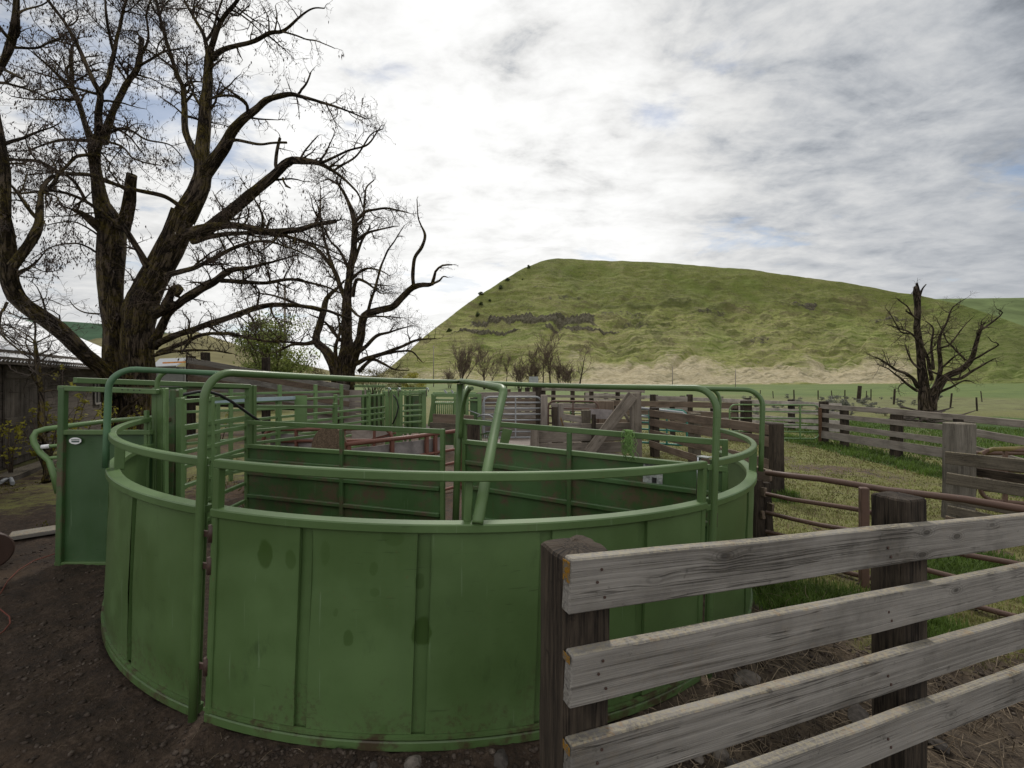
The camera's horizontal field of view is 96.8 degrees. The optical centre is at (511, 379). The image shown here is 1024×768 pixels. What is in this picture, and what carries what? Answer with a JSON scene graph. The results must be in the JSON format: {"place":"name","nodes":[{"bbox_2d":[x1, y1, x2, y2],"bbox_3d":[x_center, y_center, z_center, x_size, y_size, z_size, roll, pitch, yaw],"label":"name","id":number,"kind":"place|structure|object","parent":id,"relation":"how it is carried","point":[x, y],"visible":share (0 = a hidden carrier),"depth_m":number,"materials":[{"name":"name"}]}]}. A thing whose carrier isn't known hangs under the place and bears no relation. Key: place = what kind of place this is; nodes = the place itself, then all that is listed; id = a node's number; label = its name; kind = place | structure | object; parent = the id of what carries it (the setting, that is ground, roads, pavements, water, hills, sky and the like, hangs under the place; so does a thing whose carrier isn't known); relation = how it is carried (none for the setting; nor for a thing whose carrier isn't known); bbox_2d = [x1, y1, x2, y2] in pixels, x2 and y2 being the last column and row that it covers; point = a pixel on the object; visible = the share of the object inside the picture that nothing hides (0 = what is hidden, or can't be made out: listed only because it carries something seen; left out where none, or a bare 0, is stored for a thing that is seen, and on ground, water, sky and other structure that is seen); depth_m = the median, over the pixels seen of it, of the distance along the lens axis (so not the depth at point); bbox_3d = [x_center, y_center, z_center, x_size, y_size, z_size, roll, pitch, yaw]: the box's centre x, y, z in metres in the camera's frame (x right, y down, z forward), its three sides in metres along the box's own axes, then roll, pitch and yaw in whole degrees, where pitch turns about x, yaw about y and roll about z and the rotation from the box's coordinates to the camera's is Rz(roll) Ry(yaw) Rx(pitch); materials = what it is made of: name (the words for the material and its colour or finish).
{"place":"outdoors","nodes":[
{"label":"outdoors","id":0,"kind":"place"},
{"bbox_2d":[26,320,165,340],"bbox_3d":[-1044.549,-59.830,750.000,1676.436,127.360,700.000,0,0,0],"label":"hills","id":1,"kind":"structure","parent":0,"point":[93,333],"depth_m":800.98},
{"bbox_2d":[0,458,243,527],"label":"grass","id":2,"kind":"structure","parent":0,"point":[55,523],"depth_m":7.46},
{"bbox_2d":[156,358,185,392],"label":"shed","id":3,"kind":"structure","parent":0,"point":[174,363],"depth_m":31.95,"materials":[{"name":"metal"}]},
{"bbox_2d":[88,332,400,383],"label":"hills","id":4,"kind":"structure","parent":0,"point":[228,359],"depth_m":324.69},
{"bbox_2d":[344,429,461,490],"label":"red gate","id":5,"kind":"structure","parent":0,"point":[426,446],"depth_m":6.81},
{"bbox_2d":[0,383,1023,767],"bbox_3d":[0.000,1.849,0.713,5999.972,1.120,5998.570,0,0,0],"label":"ground","id":6,"kind":"structure","parent":0,"point":[32,505],"depth_m":3.06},
{"bbox_2d":[0,608,10,633],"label":"hose","id":7,"kind":"object","parent":6,"relation":"on","point":[5,613],"visible":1,"depth_m":3.33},
{"bbox_2d":[0,532,14,565],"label":"rusty drum","id":8,"kind":"object","parent":6,"relation":"on","point":[7,546],"visible":1,"depth_m":4.29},
{"bbox_2d":[0,477,14,484],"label":"bent pipe","id":9,"kind":"object","parent":6,"relation":"on","point":[11,480],"visible":1,"depth_m":7.60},
{"bbox_2d":[0,420,23,472],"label":"sapling","id":10,"kind":"object","parent":6,"relation":"on","point":[10,462],"visible":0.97,"depth_m":8.19,"materials":[{"name":"green plant"}]},
{"bbox_2d":[0,553,54,593],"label":"hose","id":11,"kind":"object","parent":6,"relation":"on","point":[21,568],"visible":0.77,"depth_m":4.17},
{"bbox_2d":[0,455,56,481],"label":"timber step","id":12,"kind":"object","parent":6,"relation":"on","point":[23,471],"visible":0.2,"depth_m":8.38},
{"bbox_2d":[9,525,55,539],"bbox_3d":[-5.358,1.719,5.112,0.396,0.070,0.173,0,0,-36],"label":"loose board","id":13,"kind":"object","parent":6,"relation":"on","point":[30,533],"visible":0.77,"depth_m":5.07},
{"bbox_2d":[13,364,75,467],"bbox_3d":[-8.914,0.712,8.652,0.790,2.090,0.834,0,0,26],"label":"sapling","id":14,"kind":"object","parent":6,"relation":"on","point":[17,430],"visible":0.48,"depth_m":8.65,"materials":[{"name":"green plant"}]},
{"bbox_2d":[0,304,92,483],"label":"slim tree","id":15,"kind":"object","parent":6,"relation":"on","point":[42,437],"visible":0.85,"depth_m":7.68,"materials":[{"name":"brown plant"}]},
{"bbox_2d":[0,315,101,469],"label":"barn","id":16,"kind":"structure","parent":6,"relation":"on","point":[14,408],"depth_m":10.09,"materials":[{"name":"wood"}]},
{"bbox_2d":[3,366,43,467],"bbox_3d":[-10.329,0.730,9.648,0.071,2.000,1.700,0,0,-28],"label":"door","id":17,"kind":"structure","parent":16,"relation":"in","point":[14,407],"depth_m":9.40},
{"bbox_2d":[94,384,100,404],"bbox_3d":[-12.621,0.400,13.865,0.052,0.720,0.640,0,0,-28],"label":"window","id":18,"kind":"structure","parent":16,"relation":"in","point":[97,395],"depth_m":13.82,"materials":[{"name":"grey glass"}]},
{"bbox_2d":[0,0,122,404],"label":"bare tree","id":19,"kind":"object","parent":6,"relation":"on","point":[12,258],"visible":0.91,"depth_m":8.96,"materials":[{"name":"brown plant"}]},
{"bbox_2d":[68,392,103,429],"bbox_3d":[-8.515,0.953,8.914,0.981,1.615,0.545,0,0,21],"label":"sapling","id":20,"kind":"object","parent":6,"relation":"on","point":[85,401],"visible":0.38,"depth_m":8.93,"materials":[{"name":"green plant"}]},
{"bbox_2d":[29,416,150,493],"bbox_3d":[-5.951,1.014,6.683,0.396,0.886,1.835,0,0,0],"label":"pipe fence","id":21,"kind":"object","parent":6,"relation":"on","point":[42,454],"visible":0.69,"depth_m":5.82,"materials":[{"name":"metal"}]},
{"bbox_2d":[54,386,168,565],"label":"slide gate","id":22,"kind":"structure","parent":6,"relation":"on","point":[82,484],"depth_m":4.39,"materials":[{"name":"metal"}]},
{"bbox_2d":[100,401,151,429],"bbox_3d":[-9.051,1.114,10.785,0.560,1.285,1.184,0,0,36],"label":"sapling","id":23,"kind":"object","parent":6,"relation":"on","point":[115,408],"visible":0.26,"depth_m":10.68,"materials":[{"name":"green plant"}]},
{"bbox_2d":[73,377,256,495],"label":"gate track","id":24,"kind":"structure","parent":6,"relation":"on","point":[251,399],"depth_m":4.83,"materials":[{"name":"metal"}]},
{"bbox_2d":[0,0,395,429],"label":"bare tree","id":25,"kind":"object","parent":6,"relation":"on","point":[132,334],"visible":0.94,"depth_m":11.46,"materials":[{"name":"brown plant"}]},
{"bbox_2d":[176,395,245,529],"bbox_3d":[-3.491,1.008,5.350,0.060,1.637,1.261,0,0,-3],"label":"alley panel","id":26,"kind":"object","parent":6,"relation":"on","point":[181,438],"visible":0.68,"depth_m":5.24,"materials":[{"name":"green paint"}]},
{"bbox_2d":[183,390,260,420],"bbox_3d":[-3.498,0.346,5.397,0.093,0.454,1.443,0,0,10],"label":"hose","id":27,"kind":"object","parent":26,"relation":"attached to","point":[225,398],"visible":0.65,"depth_m":5.50,"materials":[{"name":"black rubber"}]},
{"bbox_2d":[199,308,319,410],"bbox_3d":[-14.592,-1.148,27.016,6.264,6.665,5.071,0,0,0],"label":"green bush","id":28,"kind":"object","parent":6,"relation":"on","point":[287,363],"visible":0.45,"depth_m":26.59,"materials":[{"name":"green plant"}]},
{"bbox_2d":[181,384,342,488],"bbox_3d":[-4.431,0.963,8.400,0.060,1.726,2.757,0,0,42],"label":"alley panel","id":29,"kind":"object","parent":6,"relation":"on","point":[279,393],"visible":0.23,"depth_m":8.21,"materials":[{"name":"green paint"}]},
{"bbox_2d":[186,352,349,434],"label":"loading ramp","id":30,"kind":"structure","parent":6,"relation":"on","point":[267,384],"depth_m":14.59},
{"bbox_2d":[257,403,336,443],"bbox_3d":[-3.206,1.088,6.813,0.060,1.497,1.548,0,0,23],"label":"alley panel","id":31,"kind":"object","parent":6,"relation":"on","point":[333,406],"visible":0.36,"depth_m":6.68,"materials":[{"name":"green paint"}]},
{"bbox_2d":[215,393,384,475],"bbox_3d":[-3.570,1.053,8.388,0.319,1.559,4.413,0,0,18],"label":"alley panel","id":32,"kind":"object","parent":6,"relation":"on","point":[300,415],"visible":0.44,"depth_m":7.89,"materials":[{"name":"green paint"}]},
{"bbox_2d":[261,428,395,447],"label":"red gate","id":33,"kind":"structure","parent":32,"relation":"attached to","point":[358,435],"depth_m":7.79,"materials":[{"name":"brown metal"}]},
{"bbox_2d":[301,368,329,381],"bbox_3d":[-13.989,0.424,30.970,3.490,3.296,2.524,0,0,-35],"label":"olive bush","id":34,"kind":"object","parent":6,"relation":"on","point":[317,371],"visible":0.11,"depth_m":30.95,"materials":[{"name":"green plant"}]},
{"bbox_2d":[312,428,346,449],"bbox_3d":[-2.426,1.224,6.050,0.468,1.199,0.040,0,0,0],"label":"rounded board","id":35,"kind":"object","parent":6,"relation":"on","point":[325,438],"visible":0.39,"depth_m":6.03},
{"bbox_2d":[297,387,365,432],"bbox_3d":[-5.977,1.081,15.184,2.350,1.664,0.244,0,0,-16],"label":"plank screen","id":36,"kind":"object","parent":6,"relation":"on","point":[355,402],"visible":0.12,"depth_m":15.24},
{"bbox_2d":[220,137,455,413],"bbox_3d":[-7.174,-4.409,19.666,10.252,12.305,4.807,0,0,10],"label":"bare tree","id":37,"kind":"object","parent":6,"relation":"on","point":[341,363],"visible":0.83,"depth_m":19.54,"materials":[{"name":"brown plant"}]},
{"bbox_2d":[370,761,377,767],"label":"stone","id":38,"kind":"object","parent":6,"relation":"on","point":[373,764],"visible":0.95,"depth_m":2.16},
{"bbox_2d":[355,364,398,393],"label":"olive bush","id":39,"kind":"object","parent":6,"relation":"on","point":[376,375],"visible":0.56,"depth_m":51.57,"materials":[{"name":"green plant"}]},
{"bbox_2d":[354,385,426,441],"bbox_3d":[-3.472,0.975,13.018,2.030,1.633,0.252,0,0,-9],"label":"sheeted panel","id":40,"kind":"object","parent":6,"relation":"on","point":[377,401],"visible":0.59,"depth_m":12.99,"materials":[{"name":"green paint"}]},
{"bbox_2d":[385,370,411,390],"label":"olive bush","id":41,"kind":"object","parent":6,"relation":"on","point":[398,376],"visible":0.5,"depth_m":62.02,"materials":[{"name":"green plant"}]},
{"bbox_2d":[383,388,428,444],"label":"sorting gate","id":42,"kind":"structure","parent":6,"relation":"on","point":[396,409],"depth_m":10.47,"materials":[{"name":"metal"}]},
{"bbox_2d":[404,755,421,767],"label":"stone","id":43,"kind":"object","parent":6,"relation":"on","point":[412,761],"visible":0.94,"depth_m":2.17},
{"bbox_2d":[401,390,425,441],"bbox_3d":[-2.350,1.052,10.800,0.677,1.605,0.060,0,0,-40],"label":"alley panel","id":44,"kind":"object","parent":6,"relation":"on","point":[423,410],"visible":0.63,"depth_m":10.84,"materials":[{"name":"green paint"}]},
{"bbox_2d":[401,372,428,390],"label":"yellow bush","id":45,"kind":"object","parent":6,"relation":"on","point":[414,375],"visible":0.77,"depth_m":69.77,"materials":[{"name":"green plant"}]},
{"bbox_2d":[101,367,764,751],"bbox_3d":[-0.689,0.927,3.993,6.010,2.073,3.525,0,0,5],"label":"crowding tub","id":46,"kind":"object","parent":6,"relation":"on","point":[365,601],"visible":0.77,"depth_m":2.38,"materials":[{"name":"green paint"}]},
{"bbox_2d":[620,429,638,459],"bbox_3d":[1.131,0.636,4.427,0.163,0.302,0.157,0,0,0],"label":"baling twine","id":47,"kind":"object","parent":46,"relation":"hanging from","point":[627,441],"visible":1,"depth_m":4.39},
{"bbox_2d":[440,364,456,387],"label":"tree","id":48,"kind":"object","parent":6,"relation":"on","point":[448,375],"visible":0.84,"depth_m":94.58,"materials":[{"name":"brown plant"}]},
{"bbox_2d":[430,414,479,440],"bbox_3d":[-1.090,1.378,10.140,0.772,1.134,1.900,0,0,-35],"label":"board scrap","id":49,"kind":"object","parent":6,"relation":"on","point":[445,421],"visible":0.36,"depth_m":10.57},
{"bbox_2d":[428,390,492,447],"bbox_3d":[-1.298,1.055,12.057,1.881,1.578,1.755,0,0,0],"label":"squeeze chute","id":50,"kind":"object","parent":6,"relation":"on","point":[475,410],"visible":0.51,"depth_m":11.57,"materials":[{"name":"green paint"}]},
{"bbox_2d":[449,337,489,388],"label":"tree","id":51,"kind":"object","parent":6,"relation":"on","point":[461,363],"visible":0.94,"depth_m":88.07,"materials":[{"name":"brown plant"}]},
{"bbox_2d":[469,338,504,388],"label":"tree","id":52,"kind":"object","parent":6,"relation":"on","point":[481,357],"visible":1,"depth_m":85.08,"materials":[{"name":"brown plant"}]},
{"bbox_2d":[480,428,511,443],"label":"head gate","id":53,"kind":"structure","parent":6,"relation":"on","point":[506,435],"depth_m":9.59,"materials":[{"name":"green paint"}]},
{"bbox_2d":[494,749,507,767],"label":"stone","id":54,"kind":"object","parent":6,"relation":"on","point":[500,758],"visible":0.94,"depth_m":2.21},
{"bbox_2d":[503,352,511,387],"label":"tree","id":55,"kind":"object","parent":6,"relation":"on","point":[508,361],"visible":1,"depth_m":89.64,"materials":[{"name":"brown plant"}]},
{"bbox_2d":[476,387,541,438],"bbox_3d":[-0.120,1.097,13.395,1.976,1.895,0.245,0,0,0],"label":"plank screen","id":56,"kind":"object","parent":6,"relation":"on","point":[536,391],"visible":0.4,"depth_m":13.28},
{"bbox_2d":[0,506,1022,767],"bbox_3d":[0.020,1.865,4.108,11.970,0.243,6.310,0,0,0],"label":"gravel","id":57,"kind":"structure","parent":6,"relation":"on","point":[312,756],"depth_m":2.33,"materials":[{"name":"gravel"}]},
{"bbox_2d":[2,580,1023,767],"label":"straw","id":58,"kind":"object","parent":6,"relation":"on","point":[833,716],"visible":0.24,"depth_m":2.52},
{"bbox_2d":[508,358,527,387],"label":"tree","id":59,"kind":"object","parent":6,"relation":"on","point":[516,376],"visible":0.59,"depth_m":91.64,"materials":[{"name":"brown plant"}]},
{"bbox_2d":[510,342,541,388],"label":"tree","id":60,"kind":"object","parent":6,"relation":"on","point":[532,363],"visible":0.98,"depth_m":88.06,"materials":[{"name":"brown plant"}]},
{"bbox_2d":[529,377,537,382],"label":"water tank","id":61,"kind":"object","parent":6,"relation":"on","point":[533,379],"visible":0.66,"depth_m":61.60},
{"bbox_2d":[522,358,545,380],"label":"tree","id":62,"kind":"object","parent":6,"relation":"on","point":[536,371],"visible":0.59,"depth_m":89.91,"materials":[{"name":"brown plant"}]},
{"bbox_2d":[534,340,550,382],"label":"tree","id":63,"kind":"object","parent":6,"relation":"on","point":[542,356],"visible":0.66,"depth_m":86.03,"materials":[{"name":"brown plant"}]},
{"bbox_2d":[541,395,547,424],"bbox_3d":[0.883,1.211,12.500,0.190,1.572,0.174,0,0,0],"label":"fence post","id":64,"kind":"object","parent":6,"relation":"on","point":[544,404],"visible":0.53,"depth_m":12.42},
{"bbox_2d":[482,396,540,438],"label":"grey gate","id":65,"kind":"structure","parent":64,"relation":"attached to","point":[484,408],"depth_m":12.53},
{"bbox_2d":[533,320,563,382],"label":"tree","id":66,"kind":"object","parent":6,"relation":"on","point":[548,369],"visible":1,"depth_m":84.99,"materials":[{"name":"brown plant"}]},
{"bbox_2d":[552,407,557,442],"bbox_3d":[1.098,1.351,11.703,0.144,1.303,0.136,0,0,0],"label":"fence post","id":67,"kind":"object","parent":6,"relation":"on","point":[554,416],"visible":0.41,"depth_m":11.64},
{"bbox_2d":[557,403,563,442],"bbox_3d":[1.258,1.315,11.801,0.155,1.384,0.141,0,0,0],"label":"fence post","id":68,"kind":"object","parent":6,"relation":"on","point":[560,406],"visible":0.37,"depth_m":11.73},
{"bbox_2d":[548,357,574,382],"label":"tree","id":69,"kind":"object","parent":6,"relation":"on","point":[559,369],"visible":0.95,"depth_m":87.22,"materials":[{"name":"brown plant"}]},
{"bbox_2d":[560,359,578,382],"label":"tree","id":70,"kind":"object","parent":6,"relation":"on","point":[570,377],"visible":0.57,"depth_m":89.91,"materials":[{"name":"brown plant"}]},
{"bbox_2d":[557,402,591,422],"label":"pipe gate","id":71,"kind":"structure","parent":6,"relation":"on","point":[570,412],"depth_m":16.77,"materials":[{"name":"metal"}]},
{"bbox_2d":[547,400,612,425],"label":"rusty gate","id":72,"kind":"structure","parent":6,"relation":"on","point":[597,411],"depth_m":12.74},
{"bbox_2d":[576,342,593,383],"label":"tree","id":73,"kind":"object","parent":6,"relation":"on","point":[581,374],"visible":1,"depth_m":84.38,"materials":[{"name":"brown plant"}]},
{"bbox_2d":[530,392,641,456],"bbox_3d":[1.815,1.120,11.283,2.733,1.634,0.698,0,0,0],"label":"brace post","id":74,"kind":"object","parent":6,"relation":"on","point":[631,402],"visible":0.71,"depth_m":11.11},
{"bbox_2d":[581,410,590,441],"bbox_3d":[1.874,1.394,11.499,0.230,1.250,0.203,0,0,0],"label":"fence post","id":75,"kind":"object","parent":6,"relation":"on","point":[586,416],"visible":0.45,"depth_m":11.40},
{"bbox_2d":[560,413,581,426],"bbox_3d":[1.517,1.069,11.556,0.586,0.383,0.195,0,0,26],"label":"stub fence","id":76,"kind":"object","parent":75,"relation":"attached to","point":[572,418],"visible":0.71,"depth_m":11.62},
{"bbox_2d":[542,388,644,414],"bbox_3d":[3.634,1.212,22.490,5.857,1.727,0.226,0,0,31],"label":"plank fence","id":77,"kind":"object","parent":6,"relation":"on","point":[573,396],"visible":0.36,"depth_m":22.35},
{"bbox_2d":[591,414,595,439],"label":"fence post","id":78,"kind":"object","parent":6,"relation":"on","point":[593,421],"visible":0.38,"depth_m":11.16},
{"bbox_2d":[595,401,603,422],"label":"fence post","id":79,"kind":"object","parent":6,"relation":"on","point":[601,404],"visible":0.29,"depth_m":12.90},
{"bbox_2d":[604,401,613,441],"bbox_3d":[2.785,1.325,13.198,0.311,1.413,0.275,0,0,0],"label":"fence post","id":80,"kind":"object","parent":6,"relation":"on","point":[608,405],"visible":0.2,"depth_m":13.07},
{"bbox_2d":[641,407,687,445],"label":"teal gate","id":81,"kind":"structure","parent":6,"relation":"on","point":[666,410],"depth_m":12.13,"materials":[{"name":"metal"}]},
{"bbox_2d":[650,394,692,418],"bbox_3d":[6.614,1.278,18.799,1.729,1.315,0.442,0,0,0],"label":"plank screen","id":82,"kind":"object","parent":6,"relation":"on","point":[687,398],"visible":0.4,"depth_m":18.80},
{"bbox_2d":[611,400,738,434],"bbox_3d":[5.569,1.423,15.850,4.191,1.348,0.232,0,0,19],"label":"plank fence","id":83,"kind":"object","parent":6,"relation":"on","point":[672,405],"visible":0.34,"depth_m":15.57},
{"bbox_2d":[693,755,704,764],"bbox_3d":[0.934,1.894,2.276,0.054,0.038,0.063,0,0,31],"label":"stone","id":84,"kind":"object","parent":6,"relation":"on","point":[700,760],"visible":0.62,"depth_m":2.25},
{"bbox_2d":[584,392,841,431],"bbox_3d":[8.062,1.426,21.643,0.240,1.318,13.179,0,0,-34],"label":"plank fence","id":85,"kind":"object","parent":6,"relation":"on","point":[791,414],"visible":0.2,"depth_m":17.83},
{"bbox_2d":[649,407,784,494],"bbox_3d":[4.050,1.402,9.640,0.237,1.387,4.022,0,0,-14],"label":"plank fence","id":86,"kind":"object","parent":6,"relation":"on","point":[773,447],"visible":0.73,"depth_m":9.30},
{"bbox_2d":[711,748,728,762],"bbox_3d":[1.051,1.891,2.305,0.082,0.094,0.094,0,0,-8],"label":"stone","id":87,"kind":"object","parent":6,"relation":"on","point":[724,755],"visible":0.43,"depth_m":2.27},
{"bbox_2d":[725,756,738,765],"bbox_3d":[1.096,1.896,2.247,0.082,0.041,0.091,0,0,14],"label":"stone","id":88,"kind":"object","parent":6,"relation":"on","point":[729,761],"visible":0.6,"depth_m":2.24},
{"bbox_2d":[740,400,751,433],"bbox_3d":[7.409,1.359,14.399,0.276,1.377,0.241,0,0,0],"label":"gate post","id":89,"kind":"object","parent":6,"relation":"on","point":[745,408],"visible":0.39,"depth_m":14.28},
{"bbox_2d":[729,404,818,439],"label":"pipe gate","id":90,"kind":"structure","parent":89,"relation":"attached to","point":[799,418],"depth_m":14.08,"materials":[{"name":"green paint"}]},
{"bbox_2d":[733,669,760,685],"bbox_3d":[1.495,1.904,2.908,0.208,0.056,0.129,0,0,-30],"label":"stone","id":91,"kind":"object","parent":6,"relation":"on","point":[748,677],"visible":0.91,"depth_m":2.88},
{"bbox_2d":[753,466,774,537],"bbox_3d":[2.872,1.422,5.324,0.221,0.820,0.373,0,0,0],"label":"fence post","id":92,"kind":"object","parent":6,"relation":"on","point":[762,521],"visible":0.51,"depth_m":5.19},
{"bbox_2d":[539,491,1023,767],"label":"plank fence","id":93,"kind":"object","parent":6,"relation":"on","point":[588,668],"visible":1,"depth_m":1.64,"materials":[{"name":"wood"}]},
{"bbox_2d":[827,394,854,411],"bbox_3d":[16.771,1.298,23.522,1.184,1.388,1.428,0,0,15],"label":"sagebrush","id":94,"kind":"object","parent":6,"relation":"on","point":[845,403],"visible":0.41,"depth_m":23.43,"materials":[{"name":"grey plant"}]},
{"bbox_2d":[847,703,869,722],"bbox_3d":[1.978,1.913,2.588,0.232,0.061,0.125,0,0,-44],"label":"stone","id":95,"kind":"object","parent":6,"relation":"on","point":[856,712],"visible":0.7,"depth_m":2.58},
{"bbox_2d":[856,386,861,401],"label":"fence post","id":96,"kind":"object","parent":6,"relation":"on","point":[859,390],"visible":0.66,"depth_m":37.92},
{"bbox_2d":[855,397,870,404],"bbox_3d":[25.409,1.556,32.993,0.881,0.725,0.904,0,0,-34],"label":"sagebrush","id":97,"kind":"object","parent":6,"relation":"on","point":[863,400],"visible":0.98,"depth_m":32.85,"materials":[{"name":"grey plant"}]},
{"bbox_2d":[864,402,877,407],"bbox_3d":[22.010,1.611,28.006,0.738,0.607,0.757,0,0,-42],"label":"sagebrush","id":98,"kind":"object","parent":6,"relation":"on","point":[871,405],"visible":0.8,"depth_m":27.88,"materials":[{"name":"grey plant"}]},
{"bbox_2d":[765,470,1023,616],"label":"pipe fence","id":99,"kind":"object","parent":6,"relation":"on","point":[862,509],"visible":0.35,"depth_m":4.27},
{"bbox_2d":[818,401,1023,458],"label":"plank fence","id":100,"kind":"object","parent":6,"relation":"on","point":[895,444],"visible":0.76,"depth_m":11.26,"materials":[{"name":"grey wood"}]},
{"bbox_2d":[858,278,1004,418],"bbox_3d":[19.312,-1.127,21.851,7.136,7.548,4.083,0,0,0],"label":"dead tree","id":101,"kind":"object","parent":6,"relation":"on","point":[928,397],"visible":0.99,"depth_m":21.64,"materials":[{"name":"brown plant"}]},
{"bbox_2d":[889,406,975,422],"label":"fallen limbs","id":102,"kind":"object","parent":6,"relation":"on","point":[915,419],"visible":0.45,"depth_m":19.98,"materials":[{"name":"wood"}]},
{"bbox_2d":[928,738,949,754],"bbox_3d":[2.244,1.917,2.390,0.085,0.057,0.093,0,0,38],"label":"stone","id":103,"kind":"object","parent":6,"relation":"on","point":[943,747],"visible":0.93,"depth_m":2.37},
{"bbox_2d":[941,422,1023,519],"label":"fence","id":104,"kind":"object","parent":6,"relation":"on","point":[962,460],"visible":0.67,"depth_m":6.10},
{"bbox_2d":[976,446,1023,504],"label":"pipe gate","id":105,"kind":"structure","parent":6,"relation":"on","point":[1007,451],"depth_m":6.89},
{"bbox_2d":[0,0,1023,375],"label":"sky","id":106,"kind":"structure","parent":0,"point":[879,144],"materials":[{"name":"white"}]},
{"bbox_2d":[379,258,1023,384],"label":"hill","id":107,"kind":"structure","parent":0,"point":[632,322],"depth_m":238.64,"materials":[{"name":"green plant"}]},
{"bbox_2d":[611,431,1023,674],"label":"grass","id":108,"kind":"structure","parent":0,"point":[850,514],"depth_m":8.02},
{"bbox_2d":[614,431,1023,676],"bbox_3d":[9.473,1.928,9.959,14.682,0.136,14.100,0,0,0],"label":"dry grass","id":109,"kind":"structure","parent":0,"point":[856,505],"depth_m":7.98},
{"bbox_2d":[752,419,1023,637],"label":"grass","id":110,"kind":"structure","parent":0,"point":[944,564],"depth_m":4.84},
{"bbox_2d":[937,298,1023,325],"bbox_3d":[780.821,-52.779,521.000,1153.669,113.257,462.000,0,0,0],"label":"hills","id":111,"kind":"structure","parent":0,"point":[1013,310],"depth_m":567.62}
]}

